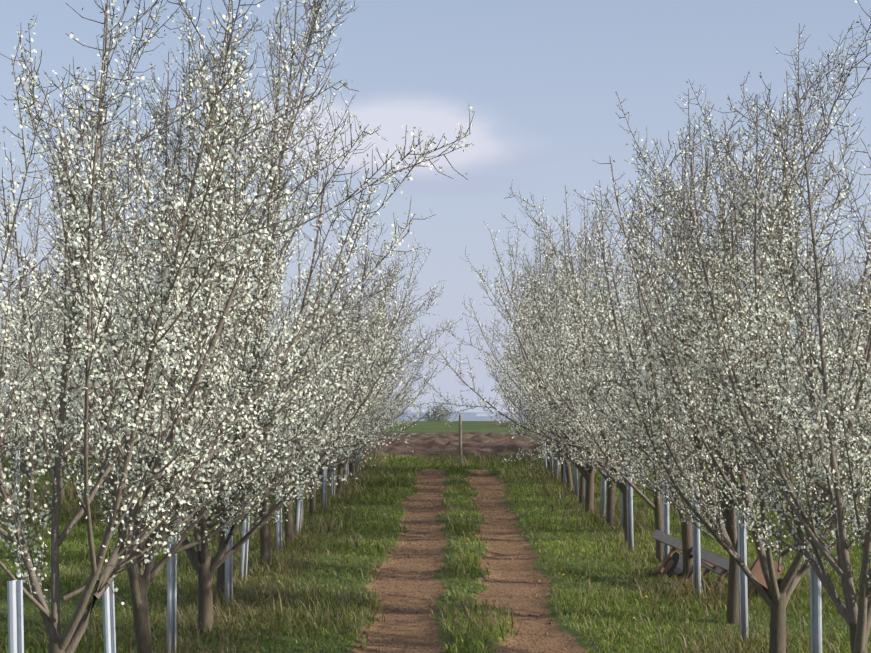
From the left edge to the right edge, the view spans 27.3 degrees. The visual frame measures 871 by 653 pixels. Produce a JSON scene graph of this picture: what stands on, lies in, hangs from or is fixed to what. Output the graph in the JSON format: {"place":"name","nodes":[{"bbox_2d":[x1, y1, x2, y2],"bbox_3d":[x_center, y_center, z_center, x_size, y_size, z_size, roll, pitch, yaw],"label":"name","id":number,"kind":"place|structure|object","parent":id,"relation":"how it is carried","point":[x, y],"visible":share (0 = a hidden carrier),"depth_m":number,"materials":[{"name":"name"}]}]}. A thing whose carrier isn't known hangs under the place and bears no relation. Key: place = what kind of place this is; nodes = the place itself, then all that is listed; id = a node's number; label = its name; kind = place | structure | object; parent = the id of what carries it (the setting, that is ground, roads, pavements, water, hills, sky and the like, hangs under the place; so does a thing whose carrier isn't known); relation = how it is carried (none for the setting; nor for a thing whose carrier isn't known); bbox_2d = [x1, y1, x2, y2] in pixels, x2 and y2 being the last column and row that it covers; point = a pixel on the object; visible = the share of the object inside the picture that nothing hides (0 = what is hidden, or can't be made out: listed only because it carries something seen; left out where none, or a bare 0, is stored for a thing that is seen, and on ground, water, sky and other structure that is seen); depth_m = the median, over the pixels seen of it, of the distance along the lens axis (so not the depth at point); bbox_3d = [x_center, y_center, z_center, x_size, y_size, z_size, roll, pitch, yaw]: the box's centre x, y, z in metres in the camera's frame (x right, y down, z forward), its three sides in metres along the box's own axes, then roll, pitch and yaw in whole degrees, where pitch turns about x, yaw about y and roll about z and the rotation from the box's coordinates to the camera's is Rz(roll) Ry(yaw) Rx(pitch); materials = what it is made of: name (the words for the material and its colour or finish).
{"place":"outdoors","nodes":[
{"label":"outdoors","id":0,"kind":"place"},
{"bbox_2d":[0,446,870,652],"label":"grass","id":1,"kind":"structure","parent":0,"point":[369,493],"depth_m":16.77,"materials":[{"name":"green plant"}]},
{"bbox_2d":[0,412,870,652],"bbox_3d":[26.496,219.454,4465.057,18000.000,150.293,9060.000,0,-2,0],"label":"ground","id":2,"kind":"structure","parent":0,"point":[482,435],"depth_m":17.30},
{"bbox_2d":[7,579,23,652],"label":"stake","id":3,"kind":"object","parent":2,"relation":"on","point":[15,616],"visible":1,"depth_m":7.53,"materials":[{"name":"silver metal"}]},
{"bbox_2d":[14,450,19,517],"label":"stake","id":4,"kind":"object","parent":2,"relation":"on","point":[17,455],"visible":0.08,"depth_m":23.78,"materials":[{"name":"silver metal"}]},
{"bbox_2d":[0,301,40,433],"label":"plum tree","id":5,"kind":"object","parent":2,"relation":"on","point":[7,385],"visible":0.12,"depth_m":36.91,"materials":[{"name":"white plant"}]},
{"bbox_2d":[0,307,48,462],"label":"plum tree","id":6,"kind":"object","parent":2,"relation":"on","point":[24,404],"visible":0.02,"depth_m":41.28,"materials":[{"name":"white plant"}]},
{"bbox_2d":[0,267,60,459],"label":"plum tree","id":7,"kind":"object","parent":2,"relation":"on","point":[16,367],"depth_m":39.11,"materials":[{"name":"white plant"}]},
{"bbox_2d":[0,282,79,455],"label":"plum tree","id":8,"kind":"object","parent":2,"relation":"on","point":[2,401],"visible":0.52,"depth_m":19.93,"materials":[{"name":"white plant"}]},
{"bbox_2d":[0,248,83,453],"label":"plum tree","id":9,"kind":"object","parent":2,"relation":"on","point":[54,304],"depth_m":43.45,"materials":[{"name":"white plant"}]},
{"bbox_2d":[0,223,157,516],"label":"plum tree","id":10,"kind":"object","parent":2,"relation":"on","point":[6,434],"visible":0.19,"depth_m":24.56,"materials":[{"name":"white plant"}]},
{"bbox_2d":[0,221,158,504],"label":"plum tree","id":11,"kind":"object","parent":2,"relation":"on","point":[62,495],"visible":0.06,"depth_m":26.93,"materials":[{"name":"white plant"}]},
{"bbox_2d":[0,158,174,462],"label":"plum tree","id":12,"kind":"object","parent":2,"relation":"on","point":[6,424],"visible":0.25,"depth_m":22.49,"materials":[{"name":"white plant"}]},
{"bbox_2d":[102,580,115,652],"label":"stake","id":13,"kind":"object","parent":2,"relation":"on","point":[109,633],"visible":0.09,"depth_m":9.73,"materials":[{"name":"silver metal"}]},
{"bbox_2d":[9,258,214,478],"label":"plum tree","id":14,"kind":"object","parent":2,"relation":"on","point":[111,326],"visible":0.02,"depth_m":31.34,"materials":[{"name":"white plant"}]},
{"bbox_2d":[62,248,184,494],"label":"plum tree","id":15,"kind":"object","parent":2,"relation":"on","point":[147,404],"depth_m":29.20,"materials":[{"name":"white plant"}]},
{"bbox_2d":[111,265,208,431],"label":"plum tree","id":16,"kind":"object","parent":2,"relation":"on","point":[143,316],"depth_m":36.11,"materials":[{"name":"white plant"}]},
{"bbox_2d":[167,521,176,652],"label":"stake","id":17,"kind":"object","parent":2,"relation":"on","point":[171,599],"visible":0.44,"depth_m":11.85,"materials":[{"name":"silver metal"}]},
{"bbox_2d":[0,0,406,652],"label":"plum tree","id":18,"kind":"object","parent":2,"relation":"on","point":[140,576],"visible":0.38,"depth_m":11.05,"materials":[{"name":"white plant"}]},
{"bbox_2d":[0,93,432,633],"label":"plum tree","id":19,"kind":"object","parent":2,"relation":"on","point":[204,566],"visible":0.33,"depth_m":13.05,"materials":[{"name":"white plant"}]},
{"bbox_2d":[225,501,232,604],"bbox_3d":[-1.685,1.959,14.664,0.063,1.060,0.030,0,-1,-30],"label":"stake","id":20,"kind":"object","parent":2,"relation":"on","point":[228,576],"visible":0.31,"depth_m":14.66,"materials":[{"name":"silver metal"}]},
{"bbox_2d":[78,0,386,595],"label":"plum tree","id":21,"kind":"object","parent":2,"relation":"on","point":[275,213],"visible":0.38,"depth_m":15.16,"materials":[{"name":"white plant"}]},
{"bbox_2d":[0,0,474,652],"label":"plum tree","id":22,"kind":"object","parent":2,"relation":"on","point":[70,638],"visible":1,"depth_m":8.81,"materials":[{"name":"white plant"}]},
{"bbox_2d":[240,502,250,579],"bbox_3d":[-1.750,2.052,16.495,0.062,0.947,0.030,4,-3,-23],"label":"stake","id":23,"kind":"object","parent":2,"relation":"on","point":[244,557],"visible":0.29,"depth_m":16.49,"materials":[{"name":"silver metal"}]},
{"bbox_2d":[276,481,281,552],"bbox_3d":[-1.671,2.125,19.203,0.062,0.985,0.030,1,-4,-28],"label":"stake","id":24,"kind":"object","parent":2,"relation":"on","point":[278,535],"visible":0.33,"depth_m":19.20,"materials":[{"name":"silver metal"}]},
{"bbox_2d":[204,251,382,565],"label":"plum tree","id":25,"kind":"object","parent":2,"relation":"on","point":[265,548],"visible":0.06,"depth_m":17.80,"materials":[{"name":"white plant"}]},
{"bbox_2d":[158,196,435,528],"bbox_3d":[-1.984,0.477,22.494,3.878,4.268,2.764,0,-2,12],"label":"plum tree","id":26,"kind":"object","parent":2,"relation":"on","point":[378,316],"visible":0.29,"depth_m":22.58,"materials":[{"name":"white plant"}]},
{"bbox_2d":[295,474,303,533],"bbox_3d":[-1.608,2.208,21.227,0.062,0.942,0.029,7,-5,-37],"label":"stake","id":27,"kind":"object","parent":2,"relation":"on","point":[299,513],"visible":0.46,"depth_m":21.22,"materials":[{"name":"silver metal"}]},
{"bbox_2d":[172,226,433,543],"bbox_3d":[-1.637,0.547,19.993,2.798,3.967,2.242,-1,-2,37],"label":"plum tree","id":28,"kind":"object","parent":2,"relation":"on","point":[288,516],"visible":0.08,"depth_m":19.92,"materials":[{"name":"white plant"}]},
{"bbox_2d":[322,459,326,509],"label":"stake","id":29,"kind":"object","parent":2,"relation":"on","point":[324,500],"visible":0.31,"depth_m":25.89,"materials":[{"name":"silver metal"}]},
{"bbox_2d":[331,461,334,498],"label":"stake","id":30,"kind":"object","parent":2,"relation":"on","point":[332,484],"visible":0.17,"depth_m":28.06,"materials":[{"name":"silver metal"}]},
{"bbox_2d":[262,271,406,502],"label":"plum tree","id":31,"kind":"object","parent":2,"relation":"on","point":[330,471],"visible":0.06,"depth_m":27.27,"materials":[{"name":"white plant"}]},
{"bbox_2d":[242,238,444,516],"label":"plum tree","id":32,"kind":"object","parent":2,"relation":"on","point":[312,504],"visible":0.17,"depth_m":24.81,"materials":[{"name":"white plant"}]},
{"bbox_2d":[21,481,671,629],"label":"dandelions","id":33,"kind":"object","parent":2,"relation":"on","point":[96,615],"visible":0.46,"depth_m":14.25,"materials":[{"name":"yellow plant"}]},
{"bbox_2d":[355,447,356,475],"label":"stake","id":34,"kind":"object","parent":2,"relation":"on","point":[356,464],"visible":0.12,"depth_m":35.14,"materials":[{"name":"silver metal"}]},
{"bbox_2d":[268,268,447,478],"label":"plum tree","id":35,"kind":"object","parent":2,"relation":"on","point":[351,467],"visible":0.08,"depth_m":33.84,"materials":[{"name":"white plant"}]},
{"bbox_2d":[291,262,429,486],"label":"plum tree","id":36,"kind":"object","parent":2,"relation":"on","point":[394,387],"visible":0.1,"depth_m":31.92,"materials":[{"name":"white plant"}]},
{"bbox_2d":[359,450,362,469],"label":"stake","id":37,"kind":"object","parent":2,"relation":"on","point":[360,463],"visible":0.33,"depth_m":37.29,"materials":[{"name":"silver metal"}]},
{"bbox_2d":[260,248,462,495],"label":"plum tree","id":38,"kind":"object","parent":2,"relation":"on","point":[340,473],"visible":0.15,"depth_m":29.33,"materials":[{"name":"white plant"}]},
{"bbox_2d":[323,248,411,471],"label":"plum tree","id":39,"kind":"object","parent":2,"relation":"on","point":[343,290],"visible":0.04,"depth_m":36.19,"materials":[{"name":"white plant"}]},
{"bbox_2d":[423,400,455,420],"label":"tree","id":40,"kind":"object","parent":2,"relation":"on","point":[441,411],"visible":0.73,"depth_m":388.59,"materials":[{"name":"green plant"}]},
{"bbox_2d":[459,413,462,464],"bbox_3d":[0.560,2.645,39.494,0.108,1.481,0.081,1,-2,-38],"label":"end post","id":41,"kind":"object","parent":2,"relation":"on","point":[460,436],"visible":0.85,"depth_m":39.47,"materials":[{"name":"brown wood"}]},
{"bbox_2d":[322,467,600,652],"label":"soil clods","id":42,"kind":"object","parent":2,"relation":"on","point":[448,543],"visible":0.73,"depth_m":17.96,"materials":[{"name":"brown soil"}]},
{"bbox_2d":[476,413,487,415],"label":"barn","id":43,"kind":"structure","parent":2,"relation":"on","point":[481,414],"depth_m":5636.17,"materials":[{"name":"grey paint"}]},
{"bbox_2d":[542,437,546,467],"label":"stake","id":44,"kind":"object","parent":2,"relation":"on","point":[545,462],"depth_m":37.77,"materials":[{"name":"silver metal"}]},
{"bbox_2d":[475,285,625,483],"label":"plum tree","id":45,"kind":"object","parent":2,"relation":"on","point":[549,444],"visible":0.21,"depth_m":32.30,"materials":[{"name":"white plant"}]},
{"bbox_2d":[505,297,596,471],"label":"plum tree","id":46,"kind":"object","parent":2,"relation":"on","point":[548,461],"depth_m":36.92,"materials":[{"name":"white plant"}]},
{"bbox_2d":[549,447,552,472],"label":"stake","id":47,"kind":"object","parent":2,"relation":"on","point":[551,461],"visible":0.29,"depth_m":35.60,"materials":[{"name":"silver metal"}]},
{"bbox_2d":[442,218,669,503],"bbox_3d":[2.479,0.524,27.904,3.646,4.526,3.333,-1,-2,36],"label":"plum tree","id":48,"kind":"object","parent":2,"relation":"on","point":[582,489],"visible":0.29,"depth_m":27.70,"materials":[{"name":"white plant"}]},
{"bbox_2d":[554,451,558,480],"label":"stake","id":49,"kind":"object","parent":2,"relation":"on","point":[556,469],"visible":0.27,"depth_m":33.41,"materials":[{"name":"silver metal"}]},
{"bbox_2d":[494,195,623,475],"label":"plum tree","id":50,"kind":"object","parent":2,"relation":"on","point":[556,295],"visible":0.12,"depth_m":34.28,"materials":[{"name":"white plant"}]},
{"bbox_2d":[563,439,567,485],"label":"stake","id":51,"kind":"object","parent":2,"relation":"on","point":[564,477],"visible":0.17,"depth_m":31.06,"materials":[{"name":"silver metal"}]},
{"bbox_2d":[486,240,651,489],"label":"plum tree","id":52,"kind":"object","parent":2,"relation":"on","point":[568,475],"visible":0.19,"depth_m":30.12,"materials":[{"name":"white plant"}]},
{"bbox_2d":[573,448,578,495],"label":"stake","id":53,"kind":"object","parent":2,"relation":"on","point":[576,480],"visible":0.27,"depth_m":28.71,"materials":[{"name":"silver metal"}]},
{"bbox_2d":[402,127,761,542],"bbox_3d":[1.910,0.085,20.633,4.379,4.958,3.120,0,-2,-11],"label":"plum tree","id":54,"kind":"object","parent":2,"relation":"on","point":[621,486],"visible":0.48,"depth_m":20.71,"materials":[{"name":"white plant"}]},
{"bbox_2d":[491,196,680,512],"bbox_3d":[2.184,0.382,25.136,2.919,4.644,3.465,-1,-2,18],"label":"plum tree","id":55,"kind":"object","parent":2,"relation":"on","point":[588,475],"visible":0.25,"depth_m":25.52,"materials":[{"name":"white plant"}]},
{"bbox_2d":[601,453,605,519],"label":"stake","id":56,"kind":"object","parent":2,"relation":"on","point":[603,493],"visible":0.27,"depth_m":24.05,"materials":[{"name":"silver metal"}]},
{"bbox_2d":[459,158,780,525],"bbox_3d":[2.472,0.151,23.145,3.935,4.975,3.031,0,-2,14],"label":"plum tree","id":57,"kind":"object","parent":2,"relation":"on","point":[610,515],"visible":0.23,"depth_m":22.85,"materials":[{"name":"white plant"}]},
{"bbox_2d":[620,464,624,531],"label":"stake","id":58,"kind":"object","parent":2,"relation":"on","point":[622,511],"visible":0.12,"depth_m":21.87,"materials":[{"name":"silver metal"}]},
{"bbox_2d":[626,466,633,549],"bbox_3d":[2.120,2.100,19.583,0.062,1.156,0.030,-2,-2,26],"label":"stake","id":59,"kind":"object","parent":2,"relation":"on","point":[630,516],"visible":0.6,"depth_m":19.58,"materials":[{"name":"silver metal"}]},
{"bbox_2d":[663,479,668,561],"bbox_3d":[2.221,2.025,17.310,0.062,1.112,0.029,-1,-3,18],"label":"stake","id":60,"kind":"object","parent":2,"relation":"on","point":[665,527],"visible":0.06,"depth_m":17.31,"materials":[{"name":"silver metal"}]},
{"bbox_2d":[532,193,811,562],"bbox_3d":[2.321,0.570,18.387,2.762,3.812,2.213,-1,-2,27],"label":"plum tree","id":61,"kind":"object","parent":2,"relation":"on","point":[657,506],"visible":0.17,"depth_m":18.39,"materials":[{"name":"white plant"}]},
{"bbox_2d":[560,180,822,585],"bbox_3d":[2.111,0.506,16.267,2.474,3.817,2.575,-1,-2,27],"label":"plum tree","id":62,"kind":"object","parent":2,"relation":"on","point":[687,543],"visible":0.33,"depth_m":16.41,"materials":[{"name":"white plant"}]},
{"bbox_2d":[692,486,700,600],"bbox_3d":[2.187,1.931,15.054,0.062,1.216,0.030,-2,-4,28],"label":"stake","id":63,"kind":"object","parent":2,"relation":"on","point":[696,552],"visible":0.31,"depth_m":15.05,"materials":[{"name":"silver metal"}]},
{"bbox_2d":[548,72,870,652],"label":"plum tree","id":64,"kind":"object","parent":2,"relation":"on","point":[780,593],"visible":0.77,"depth_m":11.27,"materials":[{"name":"white plant"}]},
{"bbox_2d":[651,529,783,594],"bbox_3d":[2.502,2.202,16.091,0.450,0.586,2.301,33,-6,-13],"label":"farm implement","id":65,"kind":"object","parent":2,"relation":"on","point":[710,561],"visible":0.54,"depth_m":16.52,"materials":[{"name":"metal"}]},
{"bbox_2d":[591,18,870,624],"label":"plum tree","id":66,"kind":"object","parent":2,"relation":"on","point":[729,528],"visible":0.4,"depth_m":13.55,"materials":[{"name":"white plant"}]},
{"bbox_2d":[598,0,870,652],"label":"plum tree","id":67,"kind":"object","parent":2,"relation":"on","point":[857,619],"visible":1,"depth_m":9.57,"materials":[{"name":"white plant"}]},
{"bbox_2d":[737,512,748,641],"bbox_3d":[2.178,1.879,12.729,0.062,1.182,0.030,-2,-3,17],"label":"stake","id":68,"kind":"object","parent":2,"relation":"on","point":[742,585],"visible":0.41,"depth_m":12.73,"materials":[{"name":"silver metal"}]},
{"bbox_2d":[673,188,833,473],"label":"plum tree","id":69,"kind":"object","parent":2,"relation":"on","point":[770,280],"depth_m":34.38,"materials":[{"name":"white plant"}]},
{"bbox_2d":[750,328,830,480],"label":"plum tree","id":70,"kind":"object","parent":2,"relation":"on","point":[788,407],"visible":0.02,"depth_m":32.22,"materials":[{"name":"white plant"}]},
{"bbox_2d":[730,242,865,490],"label":"plum tree","id":71,"kind":"object","parent":2,"relation":"on","point":[813,465],"visible":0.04,"depth_m":30.10,"materials":[{"name":"white plant"}]},
{"bbox_2d":[751,253,869,497],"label":"plum tree","id":72,"kind":"object","parent":2,"relation":"on","point":[803,443],"visible":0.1,"depth_m":27.73,"materials":[{"name":"white plant"}]},
{"bbox_2d":[761,242,870,498],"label":"plum tree","id":73,"kind":"object","parent":2,"relation":"on","point":[850,363],"visible":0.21,"depth_m":25.13,"materials":[{"name":"white plant"}]},
{"bbox_2d":[810,559,821,652],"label":"stake","id":74,"kind":"object","parent":2,"relation":"on","point":[815,614],"visible":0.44,"depth_m":10.30,"materials":[{"name":"silver metal"}]},
{"bbox_2d":[793,285,870,425],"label":"plum tree","id":75,"kind":"object","parent":2,"relation":"on","point":[840,332],"depth_m":41.63,"materials":[{"name":"white plant"}]},
{"bbox_2d":[797,229,870,451],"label":"plum tree","id":76,"kind":"object","parent":2,"relation":"on","point":[838,269],"visible":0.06,"depth_m":43.77,"materials":[{"name":"white plant"}]},
{"bbox_2d":[804,221,870,439],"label":"plum tree","id":77,"kind":"object","parent":2,"relation":"on","point":[831,385],"visible":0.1,"depth_m":23.21,"materials":[{"name":"white plant"}]},
{"bbox_2d":[830,216,870,437],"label":"plum tree","id":78,"kind":"object","parent":2,"relation":"on","point":[845,299],"visible":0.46,"depth_m":20.62,"materials":[{"name":"white plant"}]},
{"bbox_2d":[843,257,870,409],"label":"plum tree","id":79,"kind":"object","parent":2,"relation":"on","point":[863,312],"visible":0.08,"depth_m":39.62,"materials":[{"name":"white plant"}]},
{"bbox_2d":[859,454,863,506],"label":"stake","id":80,"kind":"object","parent":2,"relation":"on","point":[861,494],"visible":0.04,"depth_m":26.01,"materials":[{"name":"silver metal"}]},
{"bbox_2d":[0,0,870,411],"label":"sky","id":81,"kind":"structure","parent":0,"point":[540,79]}
]}

